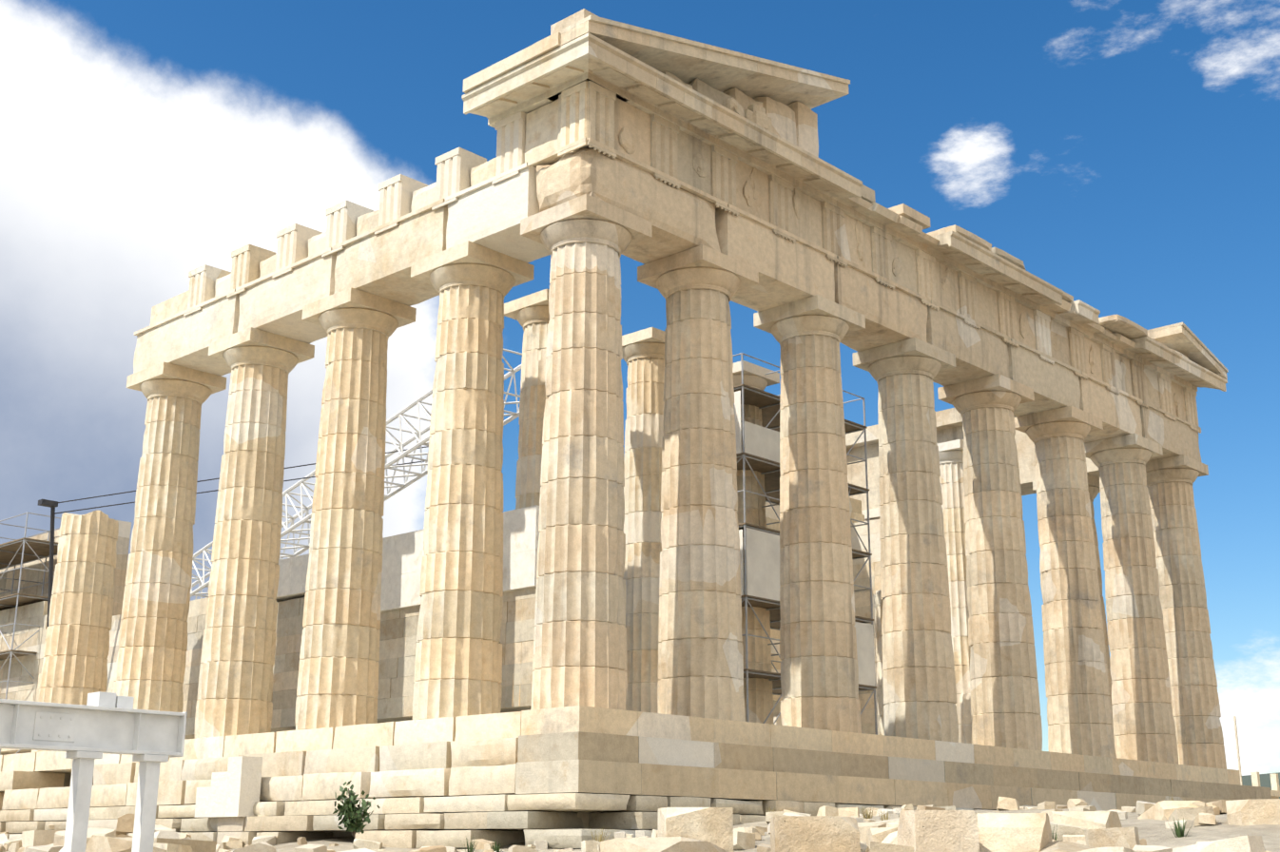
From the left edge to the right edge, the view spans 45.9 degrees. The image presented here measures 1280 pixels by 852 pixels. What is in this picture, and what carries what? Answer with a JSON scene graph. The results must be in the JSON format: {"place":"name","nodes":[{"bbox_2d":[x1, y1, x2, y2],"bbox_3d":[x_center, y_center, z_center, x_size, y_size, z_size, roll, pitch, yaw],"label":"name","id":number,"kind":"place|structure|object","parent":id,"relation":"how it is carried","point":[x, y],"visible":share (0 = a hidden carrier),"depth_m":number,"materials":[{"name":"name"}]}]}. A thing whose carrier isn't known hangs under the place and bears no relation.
{"place":"outdoors","nodes":[
{"label":"outdoors","id":0,"kind":"place"},
{"bbox_2d":[190,348,522,600],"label":"crane boom","id":1,"kind":"object","parent":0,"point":[416,436],"visible":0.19,"depth_m":51.64,"materials":[{"name":"white metal"}]},
{"bbox_2d":[0,0,1279,775],"label":"sky","id":2,"kind":"structure","parent":0,"point":[1126,152],"materials":[{"name":"blue"}]},
{"bbox_2d":[217,772,1279,851],"bbox_3d":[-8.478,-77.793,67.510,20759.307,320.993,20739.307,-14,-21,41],"label":"ground","id":3,"kind":"structure","parent":0,"point":[1153,832],"depth_m":21.46,"materials":[{"name":"beige stone"}]},
{"bbox_2d":[0,691,187,851],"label":"steel gantry","id":4,"kind":"object","parent":3,"relation":"on","point":[96,727],"visible":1,"depth_m":17.73,"materials":[{"name":"white metal"}]},
{"bbox_2d":[332,780,379,837],"bbox_3d":[-4.424,5.960,23.509,0.634,0.849,0.849,-3,-16,12],"label":"bush","id":5,"kind":"object","parent":3,"relation":"on","point":[352,821],"visible":1,"depth_m":23.37,"materials":[{"name":"green plant"}]},
{"bbox_2d":[0,793,988,851],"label":"foundation courses","id":6,"kind":"object","parent":3,"relation":"on","point":[561,820],"visible":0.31,"depth_m":28.30,"materials":[{"name":"beige stone"}]},
{"bbox_2d":[0,705,1271,811],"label":"stepped platform","id":7,"kind":"structure","parent":6,"relation":"on","point":[583,749],"depth_m":32.08,"materials":[{"name":"stone"}]},
{"bbox_2d":[0,519,131,616],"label":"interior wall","id":8,"kind":"structure","parent":7,"relation":"on","point":[122,548],"depth_m":57.47,"materials":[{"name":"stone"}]},
{"bbox_2d":[31,510,118,752],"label":"broken column","id":9,"kind":"structure","parent":7,"relation":"on","point":[74,667],"depth_m":43.93,"materials":[{"name":"stone"}]},
{"bbox_2d":[38,446,428,626],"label":"lamp pole and cables","id":10,"kind":"object","parent":7,"relation":"on","point":[52,505],"visible":0.46,"depth_m":49.63,"materials":[{"name":"grey metal"}]},
{"bbox_2d":[112,240,534,738],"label":"columns","id":11,"kind":"structure","parent":7,"relation":"on","point":[458,663],"depth_m":36.37,"materials":[{"name":"stone"}]},
{"bbox_2d":[133,32,628,376],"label":"entablature","id":12,"kind":"structure","parent":11,"relation":"on","point":[472,197],"depth_m":35.83,"materials":[{"name":"stone"}]},
{"bbox_2d":[0,352,877,755],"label":"scaffolding","id":13,"kind":"object","parent":7,"relation":"on","point":[761,455],"visible":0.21,"depth_m":43.88,"materials":[{"name":"metal"}]},
{"bbox_2d":[0,497,880,755],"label":"cella walls","id":14,"kind":"structure","parent":7,"relation":"on","point":[397,657],"depth_m":43.70,"materials":[{"name":"stone"}]},
{"bbox_2d":[276,504,539,612],"bbox_3d":[-6.851,5.555,41.118,12.794,4.850,1.220,-14,-21,41],"label":"white restored band","id":15,"kind":"object","parent":14,"relation":"attached to","point":[402,554],"visible":0.25,"depth_m":40.00,"materials":[{"name":"stone"}]},
{"bbox_2d":[504,288,972,743],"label":"inner columns","id":16,"kind":"structure","parent":7,"relation":"on","point":[644,354],"depth_m":41.38,"materials":[{"name":"stone"}]},
{"bbox_2d":[520,193,1226,769],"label":"columns","id":17,"kind":"structure","parent":7,"relation":"on","point":[1163,702],"depth_m":37.26,"materials":[{"name":"stone"}]},
{"bbox_2d":[535,33,1227,462],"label":"entablature","id":18,"kind":"structure","parent":17,"relation":"on","point":[680,166],"depth_m":38.37,"materials":[{"name":"stone"}]},
{"bbox_2d":[528,8,1228,380],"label":"pediment corners","id":19,"kind":"object","parent":18,"relation":"on","point":[780,100],"visible":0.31,"depth_m":35.78,"materials":[{"name":"stone"}]},
{"bbox_2d":[861,473,1116,757],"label":"columns","id":20,"kind":"structure","parent":7,"relation":"on","point":[1093,487],"depth_m":54.28,"materials":[{"name":"stone"}]},
{"bbox_2d":[845,407,1099,510],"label":"entablature","id":21,"kind":"structure","parent":20,"relation":"on","point":[949,424],"depth_m":59.93,"materials":[{"name":"stone"}]},
{"bbox_2d":[0,756,1279,851],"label":"stone blocks","id":22,"kind":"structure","parent":3,"relation":"on","point":[234,790],"depth_m":19.60,"materials":[{"name":"beige stone"}]},
{"bbox_2d":[462,794,1194,851],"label":"dry grass tufts","id":23,"kind":"object","parent":3,"relation":"on","point":[1179,832],"visible":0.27,"depth_m":25.57,"materials":[{"name":"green plant"}]},
{"bbox_2d":[1233,716,1279,798],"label":"posts","id":24,"kind":"object","parent":3,"relation":"on","point":[1274,783],"visible":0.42,"depth_m":93.53,"materials":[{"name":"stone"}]}
]}

